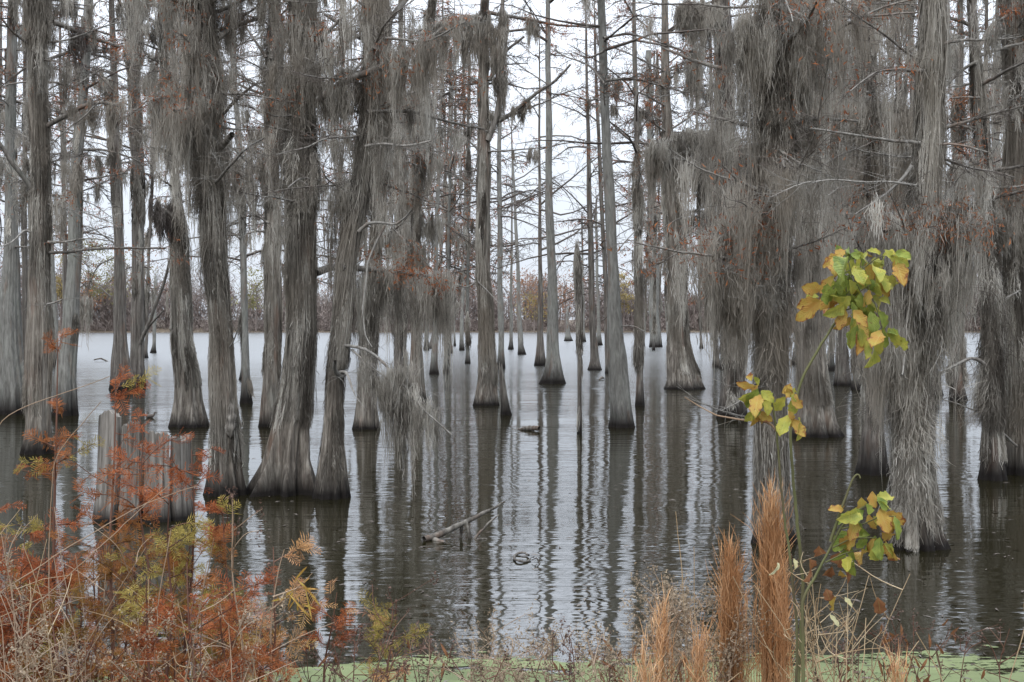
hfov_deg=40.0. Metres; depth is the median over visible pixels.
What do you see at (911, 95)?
cypress tree
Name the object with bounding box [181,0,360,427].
cypress tree
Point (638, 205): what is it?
cypress tree
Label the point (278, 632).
cypress seedling
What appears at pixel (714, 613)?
dry weed
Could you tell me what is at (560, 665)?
dry weed
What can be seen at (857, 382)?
cypress tree
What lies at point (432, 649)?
dry weed
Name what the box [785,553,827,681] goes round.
dry weed
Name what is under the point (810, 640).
dry weed
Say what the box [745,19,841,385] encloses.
cypress tree
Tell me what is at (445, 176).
cypress tree
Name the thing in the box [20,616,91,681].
dry weed
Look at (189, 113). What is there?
cypress tree
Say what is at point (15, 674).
dry weed
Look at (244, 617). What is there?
dry weed
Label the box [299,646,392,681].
dry weed
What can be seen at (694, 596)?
dry weed
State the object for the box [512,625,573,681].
dry weed
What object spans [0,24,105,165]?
cypress tree
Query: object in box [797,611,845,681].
dry weed
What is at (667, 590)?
dry weed
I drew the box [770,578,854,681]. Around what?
dry weed
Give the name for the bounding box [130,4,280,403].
cypress tree
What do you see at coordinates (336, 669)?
dry weed
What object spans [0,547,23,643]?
cypress seedling
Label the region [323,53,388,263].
cypress tree
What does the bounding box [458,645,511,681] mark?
dry weed
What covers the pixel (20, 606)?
cypress seedling
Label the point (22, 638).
dry weed
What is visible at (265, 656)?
cypress seedling
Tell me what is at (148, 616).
dry weed
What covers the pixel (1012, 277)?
cypress tree
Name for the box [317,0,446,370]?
cypress tree
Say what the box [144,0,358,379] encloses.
cypress tree
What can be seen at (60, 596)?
dry weed
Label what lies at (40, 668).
cypress seedling
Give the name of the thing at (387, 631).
dry weed
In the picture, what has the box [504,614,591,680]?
dry weed
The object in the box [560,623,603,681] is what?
dry weed
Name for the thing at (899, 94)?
cypress tree
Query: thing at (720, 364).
cypress tree
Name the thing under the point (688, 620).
dry weed
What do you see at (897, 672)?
broomsedge
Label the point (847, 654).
dry weed
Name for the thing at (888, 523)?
sapling
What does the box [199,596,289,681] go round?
cypress seedling
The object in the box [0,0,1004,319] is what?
sky
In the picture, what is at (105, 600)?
dry weed
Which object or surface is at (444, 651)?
dry weed
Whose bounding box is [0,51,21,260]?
cypress tree
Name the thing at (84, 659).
dry weed
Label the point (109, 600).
dry weed
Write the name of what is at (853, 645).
dry weed
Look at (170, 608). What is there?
cypress seedling
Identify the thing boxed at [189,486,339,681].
dry weed
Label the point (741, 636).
dry weed
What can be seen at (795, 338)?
cypress tree
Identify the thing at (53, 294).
cypress tree
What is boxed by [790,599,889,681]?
dry weed
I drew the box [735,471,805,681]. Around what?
broomsedge
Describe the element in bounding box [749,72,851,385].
cypress tree
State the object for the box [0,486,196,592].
dry weed
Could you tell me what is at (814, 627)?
dry weed
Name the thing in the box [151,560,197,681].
dry weed
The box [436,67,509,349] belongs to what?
cypress tree
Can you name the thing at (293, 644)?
dry weed
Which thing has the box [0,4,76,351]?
cypress tree
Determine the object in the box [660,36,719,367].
cypress tree
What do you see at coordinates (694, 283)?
cypress tree
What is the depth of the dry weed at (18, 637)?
5.43 m
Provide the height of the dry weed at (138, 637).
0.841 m
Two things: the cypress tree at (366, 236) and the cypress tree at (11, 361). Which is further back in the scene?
the cypress tree at (366, 236)
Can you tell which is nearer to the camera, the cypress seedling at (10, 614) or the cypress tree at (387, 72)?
the cypress seedling at (10, 614)
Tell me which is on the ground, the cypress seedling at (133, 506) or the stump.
the cypress seedling at (133, 506)
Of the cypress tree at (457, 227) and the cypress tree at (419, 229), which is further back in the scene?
the cypress tree at (457, 227)
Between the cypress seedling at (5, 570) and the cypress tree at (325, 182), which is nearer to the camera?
the cypress seedling at (5, 570)
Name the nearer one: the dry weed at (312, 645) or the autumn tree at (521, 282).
the dry weed at (312, 645)
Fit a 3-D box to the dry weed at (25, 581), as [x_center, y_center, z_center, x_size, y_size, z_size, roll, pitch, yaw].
[-2.013,1.333,6.065,0.314,1.070,0.087,0,1,-31]
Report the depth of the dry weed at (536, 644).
5.99 m
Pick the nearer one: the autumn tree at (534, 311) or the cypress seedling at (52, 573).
the cypress seedling at (52, 573)
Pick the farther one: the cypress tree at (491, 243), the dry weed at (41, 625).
the cypress tree at (491, 243)
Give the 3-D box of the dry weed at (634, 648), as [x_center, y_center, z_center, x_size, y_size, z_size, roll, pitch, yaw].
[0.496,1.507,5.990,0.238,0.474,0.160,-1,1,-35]
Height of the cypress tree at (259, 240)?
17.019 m
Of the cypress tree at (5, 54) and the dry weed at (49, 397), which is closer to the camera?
the dry weed at (49, 397)
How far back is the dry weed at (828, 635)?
5.70 m
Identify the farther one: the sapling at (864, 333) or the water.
the water
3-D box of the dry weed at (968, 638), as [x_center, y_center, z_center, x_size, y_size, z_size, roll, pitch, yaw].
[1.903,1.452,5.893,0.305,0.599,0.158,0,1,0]
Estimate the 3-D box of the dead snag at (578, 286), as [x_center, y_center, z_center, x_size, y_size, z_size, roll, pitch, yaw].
[1.382,-0.002,29.215,0.234,4.525,0.224,0,1,27]
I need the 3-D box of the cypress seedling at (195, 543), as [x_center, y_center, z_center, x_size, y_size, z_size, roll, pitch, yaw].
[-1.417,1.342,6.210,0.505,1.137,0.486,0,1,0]
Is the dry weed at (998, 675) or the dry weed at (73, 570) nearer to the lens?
the dry weed at (998, 675)
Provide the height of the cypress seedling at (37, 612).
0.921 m
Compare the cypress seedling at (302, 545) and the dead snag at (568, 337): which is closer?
the cypress seedling at (302, 545)
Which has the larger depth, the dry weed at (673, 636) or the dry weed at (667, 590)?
the dry weed at (667, 590)
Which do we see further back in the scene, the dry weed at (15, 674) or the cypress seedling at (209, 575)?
the cypress seedling at (209, 575)
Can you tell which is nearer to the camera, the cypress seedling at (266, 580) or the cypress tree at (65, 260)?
the cypress seedling at (266, 580)
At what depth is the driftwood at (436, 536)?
14.96 m
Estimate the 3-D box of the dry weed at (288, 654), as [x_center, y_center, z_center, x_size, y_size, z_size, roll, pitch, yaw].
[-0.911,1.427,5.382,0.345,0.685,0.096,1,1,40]
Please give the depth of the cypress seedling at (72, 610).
6.30 m
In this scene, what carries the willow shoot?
on the ground
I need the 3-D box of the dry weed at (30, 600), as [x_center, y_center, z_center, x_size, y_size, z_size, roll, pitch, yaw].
[-1.974,1.336,5.862,0.260,1.015,0.130,0,1,0]
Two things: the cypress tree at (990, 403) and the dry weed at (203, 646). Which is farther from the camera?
the cypress tree at (990, 403)
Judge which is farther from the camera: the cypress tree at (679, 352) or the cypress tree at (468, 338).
the cypress tree at (468, 338)
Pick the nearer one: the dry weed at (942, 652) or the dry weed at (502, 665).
the dry weed at (502, 665)
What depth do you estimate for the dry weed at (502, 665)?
5.51 m
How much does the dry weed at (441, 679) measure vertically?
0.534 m
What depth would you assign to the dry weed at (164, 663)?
5.62 m
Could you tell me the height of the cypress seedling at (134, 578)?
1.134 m
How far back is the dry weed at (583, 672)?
5.34 m
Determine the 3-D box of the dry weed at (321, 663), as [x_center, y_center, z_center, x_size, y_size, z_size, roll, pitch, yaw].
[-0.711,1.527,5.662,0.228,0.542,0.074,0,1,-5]
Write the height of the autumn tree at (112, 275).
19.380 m
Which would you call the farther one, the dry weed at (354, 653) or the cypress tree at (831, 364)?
the cypress tree at (831, 364)
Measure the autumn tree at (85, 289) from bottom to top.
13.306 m
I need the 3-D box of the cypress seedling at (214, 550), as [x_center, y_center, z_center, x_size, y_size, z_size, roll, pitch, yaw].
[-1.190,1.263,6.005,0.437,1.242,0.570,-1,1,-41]
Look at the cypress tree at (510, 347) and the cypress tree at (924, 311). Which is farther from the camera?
the cypress tree at (510, 347)
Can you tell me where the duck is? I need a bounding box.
[146,411,156,417]
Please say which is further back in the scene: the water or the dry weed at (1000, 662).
the water
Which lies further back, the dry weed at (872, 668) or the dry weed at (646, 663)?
the dry weed at (872, 668)
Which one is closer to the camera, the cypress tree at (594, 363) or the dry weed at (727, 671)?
the dry weed at (727, 671)
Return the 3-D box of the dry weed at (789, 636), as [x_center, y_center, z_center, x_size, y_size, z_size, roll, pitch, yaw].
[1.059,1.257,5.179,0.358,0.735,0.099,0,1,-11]
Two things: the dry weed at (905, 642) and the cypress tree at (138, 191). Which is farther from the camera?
the cypress tree at (138, 191)
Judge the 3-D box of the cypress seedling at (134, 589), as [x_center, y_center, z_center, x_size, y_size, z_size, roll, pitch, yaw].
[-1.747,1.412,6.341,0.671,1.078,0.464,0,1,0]
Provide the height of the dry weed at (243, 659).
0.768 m
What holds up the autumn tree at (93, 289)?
on the ground
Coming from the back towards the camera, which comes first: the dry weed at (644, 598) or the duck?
the duck
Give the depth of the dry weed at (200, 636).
5.00 m
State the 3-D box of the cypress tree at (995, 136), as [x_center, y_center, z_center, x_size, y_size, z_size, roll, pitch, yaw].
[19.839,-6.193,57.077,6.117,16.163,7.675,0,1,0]
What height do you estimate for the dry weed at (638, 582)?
0.807 m
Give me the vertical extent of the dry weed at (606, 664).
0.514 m
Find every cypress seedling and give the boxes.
[0,327,105,672]
[0,501,39,677]
[0,521,24,666]
[0,524,20,630]
[0,538,13,663]
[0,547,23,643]
[0,550,63,681]
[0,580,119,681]
[0,583,63,680]
[0,600,48,681]
[0,608,47,681]
[1,518,77,668]
[1,559,82,681]
[3,557,109,681]
[6,507,73,681]
[39,568,133,681]
[48,364,161,679]
[58,537,129,681]
[66,530,200,681]
[87,646,140,681]
[88,524,204,681]
[90,581,179,681]
[95,407,196,681]
[97,578,211,681]
[102,473,217,680]
[125,446,229,681]
[132,522,253,681]
[140,562,267,681]
[142,557,223,681]
[171,495,269,680]
[174,571,281,681]
[174,586,239,681]
[180,595,269,681]
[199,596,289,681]
[204,566,294,681]
[205,532,337,681]
[215,618,286,681]
[225,634,301,681]
[297,593,362,680]
[346,588,430,681]
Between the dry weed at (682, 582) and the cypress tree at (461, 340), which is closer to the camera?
the dry weed at (682, 582)
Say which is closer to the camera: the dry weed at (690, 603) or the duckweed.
the dry weed at (690, 603)
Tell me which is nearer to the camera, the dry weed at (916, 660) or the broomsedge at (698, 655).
the broomsedge at (698, 655)
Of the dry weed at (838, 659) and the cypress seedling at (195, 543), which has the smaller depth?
the dry weed at (838, 659)
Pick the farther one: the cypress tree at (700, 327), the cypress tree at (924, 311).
the cypress tree at (700, 327)
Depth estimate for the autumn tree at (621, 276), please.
313.55 m
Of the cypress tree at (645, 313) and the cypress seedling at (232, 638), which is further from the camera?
the cypress tree at (645, 313)
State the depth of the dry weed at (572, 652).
5.53 m
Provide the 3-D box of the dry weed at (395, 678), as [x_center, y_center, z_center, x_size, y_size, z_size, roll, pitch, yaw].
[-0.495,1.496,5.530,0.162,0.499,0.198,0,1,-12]
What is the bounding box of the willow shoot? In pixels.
[270,549,320,681]
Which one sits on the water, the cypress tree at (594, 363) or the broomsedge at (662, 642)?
the cypress tree at (594, 363)
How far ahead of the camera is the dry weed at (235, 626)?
5.71 m
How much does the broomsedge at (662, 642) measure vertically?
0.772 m
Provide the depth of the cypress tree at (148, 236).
90.43 m
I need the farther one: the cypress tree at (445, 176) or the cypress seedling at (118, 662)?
the cypress tree at (445, 176)
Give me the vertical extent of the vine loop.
0.038 m
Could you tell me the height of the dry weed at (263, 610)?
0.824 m
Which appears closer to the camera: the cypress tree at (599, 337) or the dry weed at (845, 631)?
the dry weed at (845, 631)
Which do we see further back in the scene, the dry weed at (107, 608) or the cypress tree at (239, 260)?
the cypress tree at (239, 260)
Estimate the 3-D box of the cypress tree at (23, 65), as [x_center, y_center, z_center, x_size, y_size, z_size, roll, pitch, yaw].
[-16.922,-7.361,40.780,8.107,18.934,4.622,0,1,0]
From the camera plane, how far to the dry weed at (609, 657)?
5.79 m
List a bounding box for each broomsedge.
[627,635,670,681]
[634,575,678,681]
[679,607,722,681]
[695,523,763,681]
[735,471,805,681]
[751,545,811,681]
[872,634,916,681]
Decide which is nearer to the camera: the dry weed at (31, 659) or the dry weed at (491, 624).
the dry weed at (31, 659)
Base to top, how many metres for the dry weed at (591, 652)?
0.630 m
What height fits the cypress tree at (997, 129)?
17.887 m
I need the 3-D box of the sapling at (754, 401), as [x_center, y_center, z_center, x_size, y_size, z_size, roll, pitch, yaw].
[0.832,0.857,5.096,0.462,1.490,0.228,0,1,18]
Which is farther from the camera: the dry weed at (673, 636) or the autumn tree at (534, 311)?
the autumn tree at (534, 311)
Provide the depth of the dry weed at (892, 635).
5.49 m
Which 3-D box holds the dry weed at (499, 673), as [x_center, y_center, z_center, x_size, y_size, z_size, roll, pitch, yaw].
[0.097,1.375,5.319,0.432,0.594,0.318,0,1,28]
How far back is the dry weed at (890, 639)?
5.33 m
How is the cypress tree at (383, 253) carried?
on the water
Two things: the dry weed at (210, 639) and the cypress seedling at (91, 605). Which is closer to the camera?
the dry weed at (210, 639)
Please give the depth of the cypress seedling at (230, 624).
5.51 m
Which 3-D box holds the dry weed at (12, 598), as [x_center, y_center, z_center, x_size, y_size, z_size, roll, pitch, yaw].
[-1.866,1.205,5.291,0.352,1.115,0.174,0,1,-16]
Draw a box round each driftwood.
[422,501,504,541]
[518,425,540,430]
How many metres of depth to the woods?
326.29 m
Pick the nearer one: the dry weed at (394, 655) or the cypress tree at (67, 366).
the dry weed at (394, 655)
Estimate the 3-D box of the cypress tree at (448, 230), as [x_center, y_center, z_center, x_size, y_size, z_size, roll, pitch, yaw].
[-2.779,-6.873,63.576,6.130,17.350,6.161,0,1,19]
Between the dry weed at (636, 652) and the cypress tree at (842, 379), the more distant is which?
the cypress tree at (842, 379)
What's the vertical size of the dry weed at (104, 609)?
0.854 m
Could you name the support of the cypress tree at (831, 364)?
on the water
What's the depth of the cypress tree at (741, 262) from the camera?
14.61 m
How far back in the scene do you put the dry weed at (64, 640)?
5.53 m
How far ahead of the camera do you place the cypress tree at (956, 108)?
41.03 m
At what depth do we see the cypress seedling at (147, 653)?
5.32 m
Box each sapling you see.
[684,372,805,681]
[770,474,905,681]
[789,245,911,681]
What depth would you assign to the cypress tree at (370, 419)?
30.18 m
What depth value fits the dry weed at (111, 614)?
6.24 m
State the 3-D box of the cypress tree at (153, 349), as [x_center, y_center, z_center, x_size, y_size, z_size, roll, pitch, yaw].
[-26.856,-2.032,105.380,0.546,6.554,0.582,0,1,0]
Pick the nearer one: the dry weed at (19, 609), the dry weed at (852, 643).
the dry weed at (852, 643)
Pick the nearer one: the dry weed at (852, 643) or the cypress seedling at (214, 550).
the dry weed at (852, 643)
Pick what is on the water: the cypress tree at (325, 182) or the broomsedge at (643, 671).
the cypress tree at (325, 182)
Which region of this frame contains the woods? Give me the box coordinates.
[0,256,1001,331]
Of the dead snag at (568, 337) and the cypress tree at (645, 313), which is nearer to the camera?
the cypress tree at (645, 313)
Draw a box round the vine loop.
[513,551,530,562]
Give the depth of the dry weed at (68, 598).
5.67 m
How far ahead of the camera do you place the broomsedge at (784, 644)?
5.30 m
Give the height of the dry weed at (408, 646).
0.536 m
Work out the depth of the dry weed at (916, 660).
5.83 m
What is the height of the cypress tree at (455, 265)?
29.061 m
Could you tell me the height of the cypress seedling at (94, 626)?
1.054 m
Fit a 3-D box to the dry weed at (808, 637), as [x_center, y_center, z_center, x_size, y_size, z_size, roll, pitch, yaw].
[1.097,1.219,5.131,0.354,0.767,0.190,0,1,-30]
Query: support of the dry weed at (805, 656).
on the ground
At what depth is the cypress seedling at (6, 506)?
6.46 m
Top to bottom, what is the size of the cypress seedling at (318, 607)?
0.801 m
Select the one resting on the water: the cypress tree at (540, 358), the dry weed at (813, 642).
the cypress tree at (540, 358)
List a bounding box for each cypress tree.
[0,0,67,265]
[0,0,70,414]
[0,0,158,415]
[0,0,191,454]
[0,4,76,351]
[0,8,63,122]
[0,10,129,304]
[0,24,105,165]
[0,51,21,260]
[1,0,161,389]
[1,67,92,366]
[51,57,113,303]
[52,0,183,385]
[52,57,111,294]
[61,0,258,427]
[103,47,190,357]
[118,0,346,497]
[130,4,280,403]
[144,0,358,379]
[150,273,156,352]
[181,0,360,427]
[222,0,363,496]
[227,2,370,264]
[231,12,337,284]
[237,0,499,499]
[258,47,351,319]
[279,0,479,429]
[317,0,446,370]
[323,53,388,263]
[339,4,443,365]
[358,193,446,356]
[366,0,495,400]
[388,0,503,373]
[415,0,616,405]
[421,0,509,372]
[421,44,477,363]
[422,52,490,345]
[423,53,519,363]
[423,79,496,348]
[423,84,474,349]
[426,61,475,352]
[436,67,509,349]
[439,35,564,367]
[443,75,504,312]
[450,0,598,383]
[452,111,593,354]
[473,161,563,349]
[483,0,728,427]
[490,0,632,365]
[494,0,631,369]
[510,0,708,405]
[543,189,634,344]
[544,0,660,373]
[558,211,623,341]
[574,0,748,389]
[594,50,680,346]
[595,0,964,543]
[616,46,662,345]
[616,50,696,350]
[621,52,682,330]
[640,0,754,418]
[641,55,678,340]
[658,69,707,348]
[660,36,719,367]
[674,41,744,368]
[688,106,714,339]
[712,0,896,437]
[735,0,1009,475]
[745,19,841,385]
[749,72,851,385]
[752,0,1023,551]
[791,220,795,364]
[793,1,971,395]
[821,0,1023,480]
[826,205,835,370]
[827,18,911,389]
[882,63,953,212]
[884,1,1001,400]
[888,18,1000,318]
[941,0,1023,475]
[946,0,1004,306]
[951,41,1001,205]
[963,1,1002,332]
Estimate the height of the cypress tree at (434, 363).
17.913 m
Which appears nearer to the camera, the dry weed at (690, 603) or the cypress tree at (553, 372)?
the dry weed at (690, 603)
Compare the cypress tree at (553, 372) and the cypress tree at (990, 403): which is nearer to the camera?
the cypress tree at (990, 403)
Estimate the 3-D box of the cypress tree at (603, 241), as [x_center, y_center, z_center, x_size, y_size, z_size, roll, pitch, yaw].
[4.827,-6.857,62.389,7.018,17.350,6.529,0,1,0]
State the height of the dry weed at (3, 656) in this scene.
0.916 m
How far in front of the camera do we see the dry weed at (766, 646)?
5.31 m
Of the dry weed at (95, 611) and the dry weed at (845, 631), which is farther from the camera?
the dry weed at (95, 611)
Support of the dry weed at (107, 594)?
on the ground
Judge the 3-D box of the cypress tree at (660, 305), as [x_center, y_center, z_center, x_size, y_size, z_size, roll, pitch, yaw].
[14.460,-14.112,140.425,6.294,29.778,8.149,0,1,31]
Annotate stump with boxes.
[92,410,192,522]
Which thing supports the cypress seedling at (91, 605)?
on the ground
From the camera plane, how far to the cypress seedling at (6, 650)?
6.18 m
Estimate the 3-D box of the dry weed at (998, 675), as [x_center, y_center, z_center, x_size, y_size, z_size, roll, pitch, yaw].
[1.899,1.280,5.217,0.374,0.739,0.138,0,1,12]
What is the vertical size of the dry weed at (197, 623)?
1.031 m
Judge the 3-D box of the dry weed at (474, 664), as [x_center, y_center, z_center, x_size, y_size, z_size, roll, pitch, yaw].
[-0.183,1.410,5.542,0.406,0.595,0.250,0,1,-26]
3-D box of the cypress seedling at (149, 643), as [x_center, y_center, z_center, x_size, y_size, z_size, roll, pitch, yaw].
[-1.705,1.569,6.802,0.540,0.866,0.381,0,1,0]
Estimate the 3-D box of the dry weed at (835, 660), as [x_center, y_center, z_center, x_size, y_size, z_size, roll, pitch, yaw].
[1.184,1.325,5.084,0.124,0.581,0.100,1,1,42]
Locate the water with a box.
[0,332,1023,681]
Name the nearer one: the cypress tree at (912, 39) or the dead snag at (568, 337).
the cypress tree at (912, 39)
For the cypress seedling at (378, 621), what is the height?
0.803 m
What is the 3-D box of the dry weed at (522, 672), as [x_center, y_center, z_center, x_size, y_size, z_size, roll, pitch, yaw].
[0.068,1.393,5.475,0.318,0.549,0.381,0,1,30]
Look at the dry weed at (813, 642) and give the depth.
5.38 m
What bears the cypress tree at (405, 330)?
on the water
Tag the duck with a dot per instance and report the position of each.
(150, 415)
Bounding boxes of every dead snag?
[499,361,511,414]
[564,306,572,340]
[572,240,583,432]
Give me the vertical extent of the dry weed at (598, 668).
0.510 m
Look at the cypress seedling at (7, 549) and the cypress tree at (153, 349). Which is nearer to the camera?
the cypress seedling at (7, 549)
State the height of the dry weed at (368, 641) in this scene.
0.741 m
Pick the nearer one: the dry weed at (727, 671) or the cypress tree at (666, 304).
the dry weed at (727, 671)
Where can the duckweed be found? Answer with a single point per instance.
(973, 674)
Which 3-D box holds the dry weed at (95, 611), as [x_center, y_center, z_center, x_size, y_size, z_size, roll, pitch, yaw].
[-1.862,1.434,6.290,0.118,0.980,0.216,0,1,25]
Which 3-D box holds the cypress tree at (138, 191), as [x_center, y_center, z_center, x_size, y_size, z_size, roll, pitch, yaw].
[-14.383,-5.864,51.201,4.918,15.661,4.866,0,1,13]
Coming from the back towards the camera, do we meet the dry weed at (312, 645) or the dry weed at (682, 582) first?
the dry weed at (682, 582)
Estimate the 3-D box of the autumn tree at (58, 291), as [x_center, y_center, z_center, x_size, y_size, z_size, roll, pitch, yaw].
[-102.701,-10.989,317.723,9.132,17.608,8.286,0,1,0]
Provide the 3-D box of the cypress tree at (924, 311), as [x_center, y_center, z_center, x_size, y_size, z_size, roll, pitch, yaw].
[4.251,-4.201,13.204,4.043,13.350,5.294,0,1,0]
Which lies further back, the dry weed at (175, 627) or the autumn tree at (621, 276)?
the autumn tree at (621, 276)
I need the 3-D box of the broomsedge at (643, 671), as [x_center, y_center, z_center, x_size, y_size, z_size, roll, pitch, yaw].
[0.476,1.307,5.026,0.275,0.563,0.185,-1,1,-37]
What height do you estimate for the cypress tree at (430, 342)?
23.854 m
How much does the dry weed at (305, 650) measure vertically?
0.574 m
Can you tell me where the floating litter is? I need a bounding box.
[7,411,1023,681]
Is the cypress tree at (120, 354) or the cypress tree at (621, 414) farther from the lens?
the cypress tree at (120, 354)
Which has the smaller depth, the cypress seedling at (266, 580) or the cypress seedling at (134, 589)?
the cypress seedling at (266, 580)
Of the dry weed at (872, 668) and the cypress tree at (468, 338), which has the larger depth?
the cypress tree at (468, 338)
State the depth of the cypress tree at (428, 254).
114.77 m
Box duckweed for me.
[0,645,1023,681]
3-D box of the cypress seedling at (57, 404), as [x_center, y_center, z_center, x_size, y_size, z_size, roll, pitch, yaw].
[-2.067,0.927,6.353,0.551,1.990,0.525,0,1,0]
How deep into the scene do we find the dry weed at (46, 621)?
5.39 m
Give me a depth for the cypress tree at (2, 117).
61.74 m
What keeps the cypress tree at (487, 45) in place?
on the water
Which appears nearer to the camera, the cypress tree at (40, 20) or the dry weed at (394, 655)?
the dry weed at (394, 655)
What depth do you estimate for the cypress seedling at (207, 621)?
7.12 m
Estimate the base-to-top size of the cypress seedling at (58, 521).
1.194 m
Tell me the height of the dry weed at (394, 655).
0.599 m
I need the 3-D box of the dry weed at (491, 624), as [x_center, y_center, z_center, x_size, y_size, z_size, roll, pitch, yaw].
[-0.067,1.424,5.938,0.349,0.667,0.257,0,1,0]
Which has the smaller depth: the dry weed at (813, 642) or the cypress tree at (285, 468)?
the dry weed at (813, 642)
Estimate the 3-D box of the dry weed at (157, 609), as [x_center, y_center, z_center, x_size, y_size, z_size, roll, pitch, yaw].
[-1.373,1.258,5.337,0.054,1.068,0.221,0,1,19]
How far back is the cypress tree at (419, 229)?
40.97 m
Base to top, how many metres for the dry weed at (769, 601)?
0.840 m
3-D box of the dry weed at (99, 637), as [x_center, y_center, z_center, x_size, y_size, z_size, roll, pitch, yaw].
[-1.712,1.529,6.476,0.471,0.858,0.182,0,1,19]
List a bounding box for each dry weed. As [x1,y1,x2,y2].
[0,376,109,423]
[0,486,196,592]
[0,514,63,681]
[0,537,89,681]
[0,592,53,625]
[0,618,5,681]
[0,618,62,681]
[4,592,82,681]
[6,665,24,681]
[8,526,163,681]
[8,528,77,678]
[9,539,72,679]
[10,580,29,681]
[17,608,130,681]
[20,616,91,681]
[22,543,83,680]
[24,527,151,680]
[26,483,170,680]
[34,547,126,678]
[41,559,87,681]
[47,574,160,681]
[47,617,86,681]
[48,402,100,680]
[54,507,82,678]
[59,560,105,681]
[74,629,97,681]
[76,558,126,680]
[76,608,158,681]
[80,581,114,680]
[85,583,131,679]
[86,579,167,679]
[88,530,151,681]
[88,554,118,681]
[89,586,179,681]
[94,560,200,681]
[127,631,196,681]
[140,530,170,681]
[145,600,219,681]
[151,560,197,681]
[158,616,232,681]
[161,595,232,681]
[173,562,214,681]
[181,599,240,681]
[185,538,297,681]
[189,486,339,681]
[197,588,334,681]
[211,588,275,681]
[216,591,267,673]
[220,635,242,681]
[224,642,256,681]
[238,622,249,681]
[244,627,313,681]
[265,602,300,679]
[274,588,319,681]
[293,639,350,681]
[296,641,339,681]
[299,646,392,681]
[308,633,359,681]
[310,571,437,681]
[318,654,329,681]
[323,613,409,681]
[341,606,420,681]
[365,662,402,681]
[370,628,426,681]
[394,641,435,681]
[402,626,463,681]
[412,621,502,681]
[413,638,436,681]
[414,651,436,681]
[419,638,456,681]
[433,642,465,680]
[454,599,535,681]
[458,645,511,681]
[469,620,523,681]
[475,631,552,681]
[475,634,560,681]
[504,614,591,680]
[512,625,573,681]
[517,625,631,681]
[522,609,583,681]
[544,649,575,681]
[547,662,564,681]
[557,614,616,681]
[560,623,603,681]
[569,611,609,681]
[574,636,626,680]
[575,638,620,681]
[588,632,610,681]
[604,611,672,681]
[612,642,658,681]
[617,638,672,681]
[619,563,700,681]
[619,654,685,681]
[627,574,715,681]
[628,562,719,675]
[633,619,707,681]
[640,581,702,681]
[641,566,740,681]
[650,575,720,680]
[675,512,687,674]
[682,598,754,681]
[685,621,758,681]
[693,582,781,681]
[694,555,696,681]
[733,577,781,676]
[754,585,824,681]
[757,557,813,674]
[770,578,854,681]
[777,619,851,681]
[779,578,846,681]
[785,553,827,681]
[786,626,818,672]
[788,584,857,678]
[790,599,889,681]
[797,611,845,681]
[805,605,818,681]
[806,612,882,681]
[807,584,876,681]
[808,621,885,680]
[810,575,870,681]
[813,636,862,681]
[817,583,856,681]
[825,626,882,681]
[832,617,865,681]
[833,635,847,681]
[839,551,909,681]
[843,619,902,681]
[852,619,871,681]
[860,592,914,681]
[860,635,918,681]
[861,623,922,681]
[884,634,942,681]
[898,608,941,681]
[913,619,951,680]
[916,632,942,681]
[919,626,984,681]
[935,617,1004,681]
[973,664,1017,681]
[980,627,1023,681]
[1009,631,1023,681]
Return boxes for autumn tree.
[55,254,67,330]
[80,237,113,302]
[80,272,109,330]
[91,250,162,308]
[231,267,263,330]
[502,265,561,330]
[515,288,546,331]
[543,269,574,330]
[619,272,634,330]
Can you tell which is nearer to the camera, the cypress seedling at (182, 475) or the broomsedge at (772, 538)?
the broomsedge at (772, 538)
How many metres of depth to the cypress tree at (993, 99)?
25.64 m
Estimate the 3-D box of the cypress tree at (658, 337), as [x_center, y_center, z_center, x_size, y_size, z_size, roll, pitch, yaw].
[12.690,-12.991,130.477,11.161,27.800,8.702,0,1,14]
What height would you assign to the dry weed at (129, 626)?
0.865 m
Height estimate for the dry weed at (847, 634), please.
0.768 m
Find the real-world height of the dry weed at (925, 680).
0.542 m
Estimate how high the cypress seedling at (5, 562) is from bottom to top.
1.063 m
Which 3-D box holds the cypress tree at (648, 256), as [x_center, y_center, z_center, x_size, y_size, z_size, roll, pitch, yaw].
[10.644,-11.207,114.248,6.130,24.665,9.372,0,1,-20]
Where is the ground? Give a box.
[58,320,979,332]
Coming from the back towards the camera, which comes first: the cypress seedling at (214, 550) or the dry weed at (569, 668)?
the cypress seedling at (214, 550)
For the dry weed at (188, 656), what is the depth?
5.14 m
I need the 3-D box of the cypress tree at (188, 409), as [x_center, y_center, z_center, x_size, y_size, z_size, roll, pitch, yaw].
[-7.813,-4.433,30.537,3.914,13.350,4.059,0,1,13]
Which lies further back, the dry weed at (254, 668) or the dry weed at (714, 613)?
the dry weed at (714, 613)
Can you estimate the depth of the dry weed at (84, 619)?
5.92 m
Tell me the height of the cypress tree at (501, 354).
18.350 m
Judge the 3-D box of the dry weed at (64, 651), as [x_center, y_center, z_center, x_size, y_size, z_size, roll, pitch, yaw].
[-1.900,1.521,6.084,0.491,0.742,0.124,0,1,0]
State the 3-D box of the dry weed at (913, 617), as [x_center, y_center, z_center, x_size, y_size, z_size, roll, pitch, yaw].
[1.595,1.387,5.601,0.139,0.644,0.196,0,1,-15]
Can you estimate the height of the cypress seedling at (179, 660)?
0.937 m
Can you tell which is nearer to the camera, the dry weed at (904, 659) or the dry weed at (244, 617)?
the dry weed at (904, 659)

